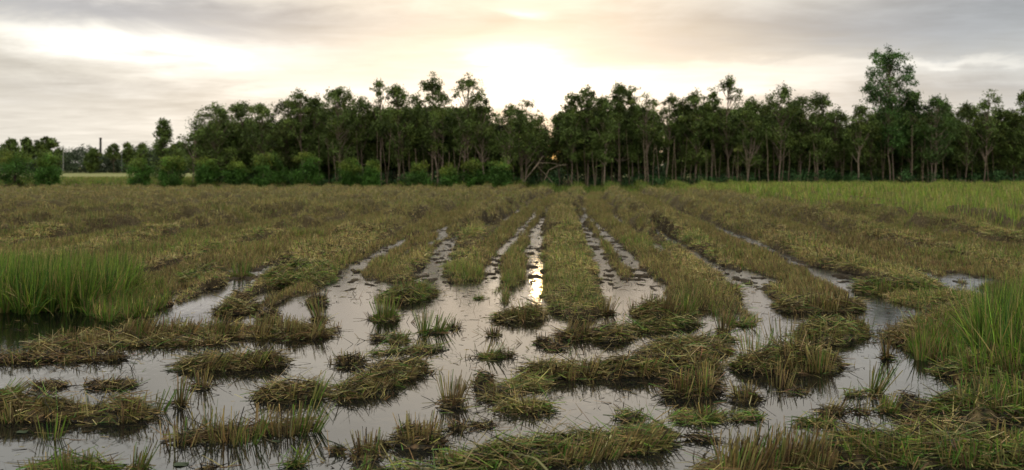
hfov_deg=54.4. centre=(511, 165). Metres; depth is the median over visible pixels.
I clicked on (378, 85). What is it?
grove tree
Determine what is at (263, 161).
round bush
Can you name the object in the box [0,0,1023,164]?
sky
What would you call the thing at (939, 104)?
grove tree
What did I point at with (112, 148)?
grove tree
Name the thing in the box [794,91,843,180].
grove tree
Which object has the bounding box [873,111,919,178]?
grove tree
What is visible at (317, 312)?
stubble tuft
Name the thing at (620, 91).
grove tree
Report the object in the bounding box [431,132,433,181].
bare trunk
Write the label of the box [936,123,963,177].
grove tree
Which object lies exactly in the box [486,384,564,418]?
straw mat
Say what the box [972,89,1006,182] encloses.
grove tree
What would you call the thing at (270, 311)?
stubble tuft
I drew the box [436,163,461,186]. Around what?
round bush
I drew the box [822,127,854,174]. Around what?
grove tree
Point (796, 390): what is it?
stubble tuft
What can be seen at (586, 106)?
grove tree
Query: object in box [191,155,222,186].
round bush
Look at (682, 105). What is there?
grove tree
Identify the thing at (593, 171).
bare trunk
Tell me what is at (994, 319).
rice grass
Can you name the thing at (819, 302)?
stubble row
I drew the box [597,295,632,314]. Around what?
stubble tuft
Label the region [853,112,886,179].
grove tree
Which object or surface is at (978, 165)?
grove tree
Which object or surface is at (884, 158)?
bare trunk
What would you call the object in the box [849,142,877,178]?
grove tree
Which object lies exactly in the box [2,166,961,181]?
pasture
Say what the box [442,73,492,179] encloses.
grove tree
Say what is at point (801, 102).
grove tree
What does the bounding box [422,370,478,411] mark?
stubble tuft
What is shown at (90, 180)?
pasture grass
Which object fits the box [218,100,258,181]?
grove tree
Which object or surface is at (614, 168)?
grove tree
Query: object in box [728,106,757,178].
grove tree
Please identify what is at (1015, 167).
grove tree
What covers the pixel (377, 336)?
stubble tuft
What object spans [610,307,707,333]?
straw mat
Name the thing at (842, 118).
grove tree
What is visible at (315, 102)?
grove tree
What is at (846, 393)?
stubble tuft
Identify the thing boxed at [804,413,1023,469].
straw mat
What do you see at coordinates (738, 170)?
grove tree
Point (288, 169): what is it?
grove tree
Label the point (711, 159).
bare trunk
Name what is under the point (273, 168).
grove tree
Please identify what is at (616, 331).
straw mat
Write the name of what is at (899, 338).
straw mat
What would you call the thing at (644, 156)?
bare trunk
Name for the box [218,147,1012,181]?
woods
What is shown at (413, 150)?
grove tree
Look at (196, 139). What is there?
grove tree
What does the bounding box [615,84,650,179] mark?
grove tree
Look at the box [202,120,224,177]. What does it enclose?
grove tree
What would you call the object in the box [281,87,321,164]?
grove tree
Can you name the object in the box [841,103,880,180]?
grove tree
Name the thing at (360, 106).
grove tree
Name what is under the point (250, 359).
straw mat
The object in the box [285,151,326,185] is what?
round bush
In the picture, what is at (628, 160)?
bare trunk
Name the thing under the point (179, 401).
stubble tuft
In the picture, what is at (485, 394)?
straw mat
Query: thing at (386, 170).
grove tree
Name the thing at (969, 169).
grove tree
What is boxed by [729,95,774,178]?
grove tree
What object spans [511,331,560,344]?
stubble tuft
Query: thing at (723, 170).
grove tree
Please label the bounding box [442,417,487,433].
stubble tuft
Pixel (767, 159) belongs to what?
bare trunk
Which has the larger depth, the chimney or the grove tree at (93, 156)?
the chimney
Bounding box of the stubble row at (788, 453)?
[677,418,853,469]
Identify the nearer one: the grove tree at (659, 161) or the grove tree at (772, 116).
the grove tree at (772, 116)
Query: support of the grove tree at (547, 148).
on the field ground at (485, 218)
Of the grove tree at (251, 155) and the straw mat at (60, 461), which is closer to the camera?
the straw mat at (60, 461)
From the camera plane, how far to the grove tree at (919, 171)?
100.78 m
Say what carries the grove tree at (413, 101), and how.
on the field ground at (485, 218)
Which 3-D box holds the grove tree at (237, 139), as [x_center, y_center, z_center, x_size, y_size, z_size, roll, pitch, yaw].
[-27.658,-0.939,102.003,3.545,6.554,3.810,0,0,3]
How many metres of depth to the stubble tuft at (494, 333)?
11.73 m
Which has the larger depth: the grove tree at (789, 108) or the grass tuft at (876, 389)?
the grove tree at (789, 108)
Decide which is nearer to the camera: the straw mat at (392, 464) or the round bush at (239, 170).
the straw mat at (392, 464)
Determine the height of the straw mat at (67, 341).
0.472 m
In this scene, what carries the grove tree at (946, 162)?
on the field ground at (485, 218)
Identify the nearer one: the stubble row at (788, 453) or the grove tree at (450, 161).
the stubble row at (788, 453)
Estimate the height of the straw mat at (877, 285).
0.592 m
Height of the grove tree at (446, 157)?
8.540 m
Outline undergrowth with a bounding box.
[196,166,1023,186]
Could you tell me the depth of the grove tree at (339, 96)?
97.74 m
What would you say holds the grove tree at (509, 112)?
on the field ground at (485, 218)
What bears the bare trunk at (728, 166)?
on the field ground at (485, 218)
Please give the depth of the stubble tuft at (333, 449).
6.95 m
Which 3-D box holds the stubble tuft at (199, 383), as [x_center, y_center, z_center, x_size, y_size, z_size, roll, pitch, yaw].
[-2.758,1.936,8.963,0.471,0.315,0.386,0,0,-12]
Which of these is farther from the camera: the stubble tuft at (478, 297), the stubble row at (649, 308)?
the stubble tuft at (478, 297)
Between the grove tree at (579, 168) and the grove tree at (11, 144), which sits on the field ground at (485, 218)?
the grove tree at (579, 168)
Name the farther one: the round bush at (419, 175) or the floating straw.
the round bush at (419, 175)
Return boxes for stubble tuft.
[0,377,45,393]
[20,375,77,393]
[70,365,146,392]
[121,431,162,469]
[151,374,196,407]
[184,364,232,391]
[188,455,240,469]
[223,285,256,299]
[224,255,256,277]
[249,299,270,308]
[251,306,284,320]
[270,429,322,469]
[301,288,336,304]
[304,295,337,320]
[311,426,400,462]
[323,432,361,456]
[324,348,373,368]
[328,320,342,331]
[354,331,387,340]
[355,294,415,322]
[371,429,403,450]
[373,408,458,454]
[381,329,414,342]
[405,305,437,335]
[411,441,469,469]
[421,310,463,334]
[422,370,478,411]
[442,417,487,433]
[444,317,467,329]
[449,403,503,430]
[460,336,506,360]
[461,366,502,389]
[473,292,488,298]
[478,325,507,336]
[495,346,517,357]
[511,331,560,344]
[526,334,572,351]
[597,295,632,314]
[610,403,659,425]
[627,297,638,312]
[662,395,734,426]
[677,293,707,314]
[680,422,741,445]
[711,302,742,332]
[713,378,779,404]
[721,398,771,422]
[725,310,761,326]
[785,376,816,395]
[786,405,847,432]
[810,395,865,418]
[838,383,873,399]
[841,393,874,414]
[852,392,911,416]
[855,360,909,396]
[875,332,900,360]
[877,320,901,332]
[889,384,928,414]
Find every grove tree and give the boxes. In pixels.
[0,137,21,168]
[17,137,35,168]
[29,136,64,169]
[83,147,103,172]
[104,143,120,164]
[119,141,136,164]
[133,142,149,162]
[150,116,185,181]
[168,140,187,166]
[177,119,210,181]
[181,101,251,171]
[185,139,198,175]
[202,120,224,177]
[206,122,241,179]
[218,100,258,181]
[225,127,253,167]
[238,102,285,175]
[239,121,268,176]
[261,130,280,173]
[268,96,305,176]
[271,118,291,173]
[273,125,297,178]
[279,124,311,179]
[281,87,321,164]
[291,114,331,174]
[295,92,329,165]
[311,86,366,177]
[313,125,334,176]
[317,115,345,174]
[329,112,360,174]
[342,94,378,172]
[344,129,372,176]
[357,106,390,163]
[363,78,392,184]
[371,83,418,179]
[376,107,420,176]
[382,107,397,179]
[382,165,389,182]
[397,92,433,169]
[399,123,427,176]
[408,71,455,185]
[410,104,452,175]
[429,108,448,171]
[433,106,468,167]
[438,107,472,178]
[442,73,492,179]
[458,92,505,174]
[459,114,497,183]
[476,125,505,175]
[487,103,529,165]
[492,127,524,176]
[501,124,532,176]
[512,99,551,180]
[520,109,556,180]
[524,128,535,179]
[529,127,557,180]
[544,110,569,186]
[547,110,581,183]
[556,112,578,181]
[557,91,588,183]
[562,118,585,179]
[567,83,606,186]
[568,118,605,177]
[584,94,621,183]
[591,126,615,181]
[596,128,626,180]
[603,80,638,183]
[612,119,646,183]
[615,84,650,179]
[625,93,664,181]
[626,112,661,179]
[631,108,664,174]
[643,109,666,173]
[651,92,687,176]
[657,132,686,178]
[658,124,670,173]
[665,97,700,180]
[672,88,717,180]
[678,116,718,181]
[689,117,729,175]
[702,108,745,178]
[704,87,724,173]
[710,73,744,177]
[724,111,744,175]
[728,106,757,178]
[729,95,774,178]
[739,100,777,180]
[744,143,774,178]
[753,81,804,181]
[764,106,797,173]
[767,112,782,179]
[778,121,802,176]
[779,96,816,180]
[779,125,802,179]
[792,127,820,180]
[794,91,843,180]
[796,112,835,175]
[819,104,853,178]
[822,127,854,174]
[833,128,866,173]
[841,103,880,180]
[844,125,859,175]
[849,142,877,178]
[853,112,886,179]
[859,43,919,180]
[866,114,891,177]
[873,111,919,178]
[890,88,931,172]
[898,115,932,177]
[911,93,966,182]
[920,123,951,177]
[930,104,961,179]
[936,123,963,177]
[949,100,988,181]
[951,124,975,177]
[956,122,983,176]
[963,121,998,178]
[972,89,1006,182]
[976,126,1002,176]
[980,104,1019,179]
[998,107,1023,179]
[1006,89,1023,164]
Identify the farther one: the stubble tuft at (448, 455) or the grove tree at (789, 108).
the grove tree at (789, 108)
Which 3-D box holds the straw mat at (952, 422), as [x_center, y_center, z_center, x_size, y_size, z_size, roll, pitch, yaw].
[3.235,1.984,7.516,1.002,0.486,0.759,0,0,0]
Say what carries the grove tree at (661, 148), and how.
on the field ground at (485, 218)
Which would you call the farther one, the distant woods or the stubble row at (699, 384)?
the distant woods
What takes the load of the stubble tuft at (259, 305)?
on the field ground at (485, 218)
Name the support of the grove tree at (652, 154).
on the field ground at (485, 218)
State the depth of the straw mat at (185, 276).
17.63 m
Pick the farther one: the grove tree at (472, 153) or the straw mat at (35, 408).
the grove tree at (472, 153)
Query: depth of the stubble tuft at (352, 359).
10.03 m
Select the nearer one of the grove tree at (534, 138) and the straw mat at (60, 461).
the straw mat at (60, 461)
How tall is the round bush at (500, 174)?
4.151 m
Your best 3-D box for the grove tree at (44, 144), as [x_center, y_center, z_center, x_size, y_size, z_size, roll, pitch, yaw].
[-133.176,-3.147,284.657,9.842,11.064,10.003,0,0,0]
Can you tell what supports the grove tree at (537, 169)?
on the field ground at (485, 218)
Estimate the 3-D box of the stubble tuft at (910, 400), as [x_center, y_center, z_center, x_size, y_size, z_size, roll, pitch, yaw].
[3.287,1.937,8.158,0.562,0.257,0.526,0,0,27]
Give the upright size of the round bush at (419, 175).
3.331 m
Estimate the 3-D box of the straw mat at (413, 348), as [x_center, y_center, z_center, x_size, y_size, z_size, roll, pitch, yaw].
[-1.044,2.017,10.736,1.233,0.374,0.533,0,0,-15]
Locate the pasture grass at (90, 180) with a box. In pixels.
[0,175,250,185]
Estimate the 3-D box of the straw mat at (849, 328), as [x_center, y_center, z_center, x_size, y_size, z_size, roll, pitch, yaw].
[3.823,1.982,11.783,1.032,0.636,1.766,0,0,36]
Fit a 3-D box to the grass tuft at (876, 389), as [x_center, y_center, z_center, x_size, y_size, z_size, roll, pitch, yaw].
[3.194,1.894,8.731,0.491,0.397,0.378,0,0,0]
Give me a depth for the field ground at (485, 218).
31.73 m
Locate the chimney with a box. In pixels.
[99,138,101,163]
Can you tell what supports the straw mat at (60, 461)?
on the field ground at (485, 218)
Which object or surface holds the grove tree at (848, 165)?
on the field ground at (485, 218)
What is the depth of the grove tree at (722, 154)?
100.85 m
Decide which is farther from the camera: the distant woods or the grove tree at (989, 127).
the distant woods
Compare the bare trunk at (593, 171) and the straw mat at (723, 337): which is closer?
the straw mat at (723, 337)
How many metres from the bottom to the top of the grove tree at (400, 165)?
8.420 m
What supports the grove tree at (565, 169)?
on the field ground at (485, 218)
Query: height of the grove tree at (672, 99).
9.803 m
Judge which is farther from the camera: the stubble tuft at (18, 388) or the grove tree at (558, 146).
the grove tree at (558, 146)
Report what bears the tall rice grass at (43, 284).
on the field ground at (485, 218)
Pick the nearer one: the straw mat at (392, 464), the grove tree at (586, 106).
the straw mat at (392, 464)
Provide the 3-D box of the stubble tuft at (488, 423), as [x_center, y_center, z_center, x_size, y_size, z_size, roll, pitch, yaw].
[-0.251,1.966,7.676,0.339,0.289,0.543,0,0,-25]
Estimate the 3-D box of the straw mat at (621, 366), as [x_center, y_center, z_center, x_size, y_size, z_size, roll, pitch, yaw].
[1.160,1.958,9.609,2.603,0.481,0.842,0,0,-11]
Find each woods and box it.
[0,141,190,172]
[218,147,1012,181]
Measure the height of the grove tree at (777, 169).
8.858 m
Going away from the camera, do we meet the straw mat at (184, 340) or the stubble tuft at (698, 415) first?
the stubble tuft at (698, 415)
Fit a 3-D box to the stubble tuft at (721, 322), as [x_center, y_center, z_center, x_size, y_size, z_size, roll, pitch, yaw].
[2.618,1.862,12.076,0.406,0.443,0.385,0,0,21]
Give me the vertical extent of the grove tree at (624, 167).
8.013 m
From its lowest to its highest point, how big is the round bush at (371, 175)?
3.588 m
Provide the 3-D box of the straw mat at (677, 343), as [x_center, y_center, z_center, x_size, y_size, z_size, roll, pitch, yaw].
[1.790,1.957,10.662,1.499,0.513,0.994,0,0,-28]
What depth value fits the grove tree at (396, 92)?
97.74 m
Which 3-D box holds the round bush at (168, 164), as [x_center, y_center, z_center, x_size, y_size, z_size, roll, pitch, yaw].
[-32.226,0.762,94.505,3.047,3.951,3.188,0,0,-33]
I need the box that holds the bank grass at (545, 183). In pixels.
[1,178,1005,192]
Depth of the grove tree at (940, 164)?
100.75 m
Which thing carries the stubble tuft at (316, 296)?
on the field ground at (485, 218)
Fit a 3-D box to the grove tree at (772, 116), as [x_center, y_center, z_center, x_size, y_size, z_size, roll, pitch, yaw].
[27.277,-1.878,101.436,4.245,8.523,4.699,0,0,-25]
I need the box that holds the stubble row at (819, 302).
[765,285,871,312]
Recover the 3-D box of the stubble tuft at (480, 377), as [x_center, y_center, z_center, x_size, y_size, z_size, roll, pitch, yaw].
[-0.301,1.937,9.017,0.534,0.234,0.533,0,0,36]
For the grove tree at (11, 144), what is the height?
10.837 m
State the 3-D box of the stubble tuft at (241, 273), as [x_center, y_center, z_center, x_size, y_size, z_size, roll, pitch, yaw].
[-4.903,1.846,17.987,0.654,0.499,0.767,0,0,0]
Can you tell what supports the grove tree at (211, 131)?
on the field ground at (485, 218)
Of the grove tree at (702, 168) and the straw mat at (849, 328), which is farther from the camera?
the grove tree at (702, 168)
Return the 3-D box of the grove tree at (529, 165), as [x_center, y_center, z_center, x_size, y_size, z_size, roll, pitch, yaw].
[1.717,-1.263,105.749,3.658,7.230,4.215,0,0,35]
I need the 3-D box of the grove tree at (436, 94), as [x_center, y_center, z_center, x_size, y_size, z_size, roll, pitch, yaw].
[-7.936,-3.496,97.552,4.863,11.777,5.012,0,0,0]
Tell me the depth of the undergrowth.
98.39 m
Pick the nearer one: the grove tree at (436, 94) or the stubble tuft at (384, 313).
the stubble tuft at (384, 313)
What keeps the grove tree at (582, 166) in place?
on the field ground at (485, 218)
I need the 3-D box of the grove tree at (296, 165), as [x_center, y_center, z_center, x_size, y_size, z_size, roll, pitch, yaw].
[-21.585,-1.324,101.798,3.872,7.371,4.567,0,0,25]
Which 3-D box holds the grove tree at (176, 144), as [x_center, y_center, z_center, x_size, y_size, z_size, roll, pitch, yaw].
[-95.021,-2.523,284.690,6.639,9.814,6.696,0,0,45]
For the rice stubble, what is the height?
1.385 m
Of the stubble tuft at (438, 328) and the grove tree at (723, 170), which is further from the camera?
the grove tree at (723, 170)
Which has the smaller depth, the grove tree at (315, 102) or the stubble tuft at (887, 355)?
the stubble tuft at (887, 355)
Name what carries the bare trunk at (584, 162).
on the field ground at (485, 218)
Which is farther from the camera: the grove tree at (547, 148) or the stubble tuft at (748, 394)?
the grove tree at (547, 148)
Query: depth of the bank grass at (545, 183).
93.39 m
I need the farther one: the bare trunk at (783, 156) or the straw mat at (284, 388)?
the bare trunk at (783, 156)
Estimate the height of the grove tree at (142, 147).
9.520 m
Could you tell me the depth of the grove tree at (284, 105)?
99.55 m
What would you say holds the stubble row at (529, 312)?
on the field ground at (485, 218)
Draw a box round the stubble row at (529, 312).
[488,296,553,322]
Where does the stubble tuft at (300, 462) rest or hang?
on the field ground at (485, 218)
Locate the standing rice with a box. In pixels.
[656,179,1023,228]
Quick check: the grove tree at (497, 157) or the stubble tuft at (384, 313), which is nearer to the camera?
the stubble tuft at (384, 313)
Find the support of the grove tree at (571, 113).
on the field ground at (485, 218)
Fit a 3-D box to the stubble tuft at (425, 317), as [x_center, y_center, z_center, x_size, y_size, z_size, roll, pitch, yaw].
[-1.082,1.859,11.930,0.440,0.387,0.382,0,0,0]
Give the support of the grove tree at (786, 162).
on the field ground at (485, 218)
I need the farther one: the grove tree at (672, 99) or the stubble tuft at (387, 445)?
the grove tree at (672, 99)
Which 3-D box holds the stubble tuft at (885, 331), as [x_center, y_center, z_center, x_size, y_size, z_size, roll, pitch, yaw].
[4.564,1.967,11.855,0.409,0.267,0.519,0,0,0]
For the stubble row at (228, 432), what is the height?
0.478 m
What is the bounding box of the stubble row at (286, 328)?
[83,309,343,340]
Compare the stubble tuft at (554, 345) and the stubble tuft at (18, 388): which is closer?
the stubble tuft at (18, 388)
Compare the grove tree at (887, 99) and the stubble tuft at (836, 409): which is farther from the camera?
the grove tree at (887, 99)
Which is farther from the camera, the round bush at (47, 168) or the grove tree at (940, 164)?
the grove tree at (940, 164)
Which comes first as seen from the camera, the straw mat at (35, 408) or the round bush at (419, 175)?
the straw mat at (35, 408)
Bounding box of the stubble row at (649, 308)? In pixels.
[624,290,685,318]
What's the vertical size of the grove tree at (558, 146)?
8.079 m
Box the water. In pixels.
[0,208,1023,469]
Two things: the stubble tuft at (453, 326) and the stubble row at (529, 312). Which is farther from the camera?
the stubble row at (529, 312)
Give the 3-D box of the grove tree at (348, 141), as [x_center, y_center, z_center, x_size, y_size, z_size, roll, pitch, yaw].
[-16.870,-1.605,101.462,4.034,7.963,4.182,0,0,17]
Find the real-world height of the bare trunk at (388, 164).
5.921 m
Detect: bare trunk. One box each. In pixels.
[382,135,390,183]
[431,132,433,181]
[584,135,585,183]
[592,155,596,185]
[626,132,629,184]
[643,128,646,179]
[711,140,711,176]
[727,151,734,178]
[766,134,768,181]
[781,126,785,180]
[881,131,885,180]
[921,145,924,182]
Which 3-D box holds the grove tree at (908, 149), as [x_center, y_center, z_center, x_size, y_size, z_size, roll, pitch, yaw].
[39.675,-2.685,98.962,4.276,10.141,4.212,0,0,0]
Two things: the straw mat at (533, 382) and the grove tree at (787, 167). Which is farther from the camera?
the grove tree at (787, 167)
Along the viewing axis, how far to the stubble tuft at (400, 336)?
11.36 m
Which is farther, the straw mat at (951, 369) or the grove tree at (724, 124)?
the grove tree at (724, 124)
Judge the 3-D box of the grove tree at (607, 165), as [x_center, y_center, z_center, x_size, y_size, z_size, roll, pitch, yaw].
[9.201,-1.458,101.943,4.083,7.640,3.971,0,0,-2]
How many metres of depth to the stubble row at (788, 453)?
6.56 m
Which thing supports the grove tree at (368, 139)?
on the field ground at (485, 218)
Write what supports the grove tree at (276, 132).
on the field ground at (485, 218)
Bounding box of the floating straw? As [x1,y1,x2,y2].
[1,210,1023,469]
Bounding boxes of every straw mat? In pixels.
[0,339,140,365]
[0,376,176,440]
[5,440,128,469]
[20,322,131,351]
[89,324,242,349]
[160,259,230,284]
[166,339,300,375]
[203,294,267,315]
[241,366,336,405]
[244,255,349,288]
[320,347,442,403]
[331,443,451,469]
[358,335,448,355]
[427,405,684,469]
[467,377,536,401]
[475,366,560,393]
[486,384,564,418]
[502,343,740,383]
[585,314,642,341]
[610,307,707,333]
[628,324,741,359]
[677,327,743,342]
[721,312,864,388]
[787,309,878,346]
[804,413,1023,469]
[846,272,953,294]
[867,295,978,351]
[883,395,993,435]
[904,364,1023,424]
[924,334,1023,382]
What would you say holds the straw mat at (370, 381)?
on the field ground at (485, 218)
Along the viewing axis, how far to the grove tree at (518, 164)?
101.03 m
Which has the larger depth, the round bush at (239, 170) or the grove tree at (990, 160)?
the grove tree at (990, 160)
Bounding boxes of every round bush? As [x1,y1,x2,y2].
[0,147,37,186]
[30,151,64,186]
[120,153,157,186]
[156,153,189,186]
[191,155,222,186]
[221,157,253,185]
[247,149,288,186]
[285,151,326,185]
[334,156,362,185]
[359,158,382,186]
[403,160,432,185]
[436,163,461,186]
[459,157,488,187]
[483,153,514,186]
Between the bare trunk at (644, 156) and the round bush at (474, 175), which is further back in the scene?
the bare trunk at (644, 156)
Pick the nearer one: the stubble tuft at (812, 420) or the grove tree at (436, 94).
the stubble tuft at (812, 420)
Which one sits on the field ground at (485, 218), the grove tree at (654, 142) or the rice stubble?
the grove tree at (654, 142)
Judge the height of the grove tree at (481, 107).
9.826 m
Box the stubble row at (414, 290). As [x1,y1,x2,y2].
[372,275,444,301]
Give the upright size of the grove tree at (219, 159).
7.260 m
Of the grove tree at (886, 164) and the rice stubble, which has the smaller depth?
the rice stubble
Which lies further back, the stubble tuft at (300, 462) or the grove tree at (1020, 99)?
the grove tree at (1020, 99)
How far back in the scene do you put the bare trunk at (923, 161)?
96.99 m
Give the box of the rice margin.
[81,272,174,321]
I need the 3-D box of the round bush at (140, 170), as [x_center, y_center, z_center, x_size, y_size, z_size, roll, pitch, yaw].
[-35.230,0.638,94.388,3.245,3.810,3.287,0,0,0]
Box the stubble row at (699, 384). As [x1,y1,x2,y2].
[649,361,734,404]
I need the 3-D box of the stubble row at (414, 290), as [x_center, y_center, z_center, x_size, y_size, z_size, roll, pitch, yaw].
[-1.568,1.927,15.294,1.021,0.555,1.496,0,0,27]
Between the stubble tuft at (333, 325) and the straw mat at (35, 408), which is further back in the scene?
the stubble tuft at (333, 325)
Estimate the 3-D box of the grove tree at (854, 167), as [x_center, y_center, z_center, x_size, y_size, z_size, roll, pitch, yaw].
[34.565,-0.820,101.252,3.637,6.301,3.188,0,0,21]
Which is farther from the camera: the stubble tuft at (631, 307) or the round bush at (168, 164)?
the round bush at (168, 164)
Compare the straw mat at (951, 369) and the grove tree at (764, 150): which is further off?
the grove tree at (764, 150)
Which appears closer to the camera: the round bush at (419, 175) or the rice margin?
the rice margin
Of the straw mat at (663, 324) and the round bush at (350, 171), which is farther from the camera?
the round bush at (350, 171)
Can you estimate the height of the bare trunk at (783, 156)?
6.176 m
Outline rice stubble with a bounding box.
[0,182,1023,322]
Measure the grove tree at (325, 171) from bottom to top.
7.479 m
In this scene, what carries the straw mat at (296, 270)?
on the field ground at (485, 218)
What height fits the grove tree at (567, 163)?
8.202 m
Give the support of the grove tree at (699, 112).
on the field ground at (485, 218)
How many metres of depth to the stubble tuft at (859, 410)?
8.08 m
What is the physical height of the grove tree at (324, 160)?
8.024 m
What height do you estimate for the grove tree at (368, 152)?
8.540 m
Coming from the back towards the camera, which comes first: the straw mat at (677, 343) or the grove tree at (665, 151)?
the grove tree at (665, 151)
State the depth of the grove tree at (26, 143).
284.20 m
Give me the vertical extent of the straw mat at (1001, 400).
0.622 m
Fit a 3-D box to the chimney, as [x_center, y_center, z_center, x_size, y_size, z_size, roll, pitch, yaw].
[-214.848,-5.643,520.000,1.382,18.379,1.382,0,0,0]
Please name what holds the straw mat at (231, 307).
on the field ground at (485, 218)
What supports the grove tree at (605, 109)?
on the field ground at (485, 218)
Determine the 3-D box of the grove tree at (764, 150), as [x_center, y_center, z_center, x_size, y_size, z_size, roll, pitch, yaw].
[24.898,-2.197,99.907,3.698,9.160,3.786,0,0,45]
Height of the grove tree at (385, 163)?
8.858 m
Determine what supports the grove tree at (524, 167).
on the field ground at (485, 218)
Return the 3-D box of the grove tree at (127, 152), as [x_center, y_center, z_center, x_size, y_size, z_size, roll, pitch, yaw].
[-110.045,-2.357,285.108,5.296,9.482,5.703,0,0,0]
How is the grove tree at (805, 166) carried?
on the field ground at (485, 218)
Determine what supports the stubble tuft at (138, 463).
on the field ground at (485, 218)
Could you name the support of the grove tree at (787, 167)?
on the field ground at (485, 218)
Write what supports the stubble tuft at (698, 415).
on the field ground at (485, 218)
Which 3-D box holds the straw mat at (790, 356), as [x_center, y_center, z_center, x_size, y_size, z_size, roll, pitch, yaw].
[2.703,1.882,9.950,1.833,0.629,1.398,0,0,-39]
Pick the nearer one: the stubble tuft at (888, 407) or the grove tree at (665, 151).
the stubble tuft at (888, 407)
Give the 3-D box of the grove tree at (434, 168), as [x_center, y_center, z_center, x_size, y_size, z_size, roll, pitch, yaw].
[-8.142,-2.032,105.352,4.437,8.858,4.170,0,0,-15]
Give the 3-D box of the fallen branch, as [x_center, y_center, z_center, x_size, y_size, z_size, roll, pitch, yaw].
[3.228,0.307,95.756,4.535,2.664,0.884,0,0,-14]
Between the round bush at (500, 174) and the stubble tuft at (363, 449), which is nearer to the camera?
the stubble tuft at (363, 449)
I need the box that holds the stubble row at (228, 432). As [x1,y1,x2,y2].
[146,396,335,447]
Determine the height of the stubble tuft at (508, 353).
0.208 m
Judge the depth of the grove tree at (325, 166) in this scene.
101.40 m
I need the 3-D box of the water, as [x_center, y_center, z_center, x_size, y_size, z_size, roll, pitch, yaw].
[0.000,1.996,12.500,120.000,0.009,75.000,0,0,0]
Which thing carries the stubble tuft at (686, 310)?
on the field ground at (485, 218)
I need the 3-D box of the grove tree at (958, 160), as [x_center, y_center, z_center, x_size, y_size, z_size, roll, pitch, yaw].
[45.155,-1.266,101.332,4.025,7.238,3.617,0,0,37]
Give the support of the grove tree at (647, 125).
on the field ground at (485, 218)
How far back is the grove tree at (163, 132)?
102.64 m
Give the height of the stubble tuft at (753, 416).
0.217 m
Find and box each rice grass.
[0,236,168,315]
[934,266,1023,382]
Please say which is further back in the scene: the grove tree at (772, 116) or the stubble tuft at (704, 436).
the grove tree at (772, 116)
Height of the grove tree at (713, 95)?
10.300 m
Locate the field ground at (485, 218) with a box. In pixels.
[0,179,1023,319]
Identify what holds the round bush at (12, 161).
on the field ground at (485, 218)
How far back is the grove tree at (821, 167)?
100.65 m
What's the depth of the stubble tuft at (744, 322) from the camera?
12.51 m
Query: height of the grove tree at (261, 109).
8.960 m
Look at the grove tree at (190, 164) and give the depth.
111.22 m
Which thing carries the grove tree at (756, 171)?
on the field ground at (485, 218)
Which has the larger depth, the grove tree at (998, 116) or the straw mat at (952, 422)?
the grove tree at (998, 116)
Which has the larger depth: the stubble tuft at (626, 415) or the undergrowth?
the undergrowth
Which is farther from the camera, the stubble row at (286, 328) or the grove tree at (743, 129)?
the grove tree at (743, 129)
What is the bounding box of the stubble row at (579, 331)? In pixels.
[537,315,604,341]
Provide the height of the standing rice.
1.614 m
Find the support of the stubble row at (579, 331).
on the field ground at (485, 218)
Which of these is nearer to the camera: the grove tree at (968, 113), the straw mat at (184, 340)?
the straw mat at (184, 340)
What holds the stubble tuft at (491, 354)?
on the field ground at (485, 218)
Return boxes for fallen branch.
[523,156,564,181]
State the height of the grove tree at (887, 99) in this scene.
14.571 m
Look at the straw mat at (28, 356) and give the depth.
10.23 m
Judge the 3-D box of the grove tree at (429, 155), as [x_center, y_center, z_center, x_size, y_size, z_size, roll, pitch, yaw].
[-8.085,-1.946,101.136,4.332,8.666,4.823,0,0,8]
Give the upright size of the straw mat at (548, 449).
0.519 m
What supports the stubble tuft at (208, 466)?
on the field ground at (485, 218)
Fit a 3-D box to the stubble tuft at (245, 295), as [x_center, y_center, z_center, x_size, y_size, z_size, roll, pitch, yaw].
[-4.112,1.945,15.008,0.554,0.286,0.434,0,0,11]
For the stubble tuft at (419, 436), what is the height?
0.281 m

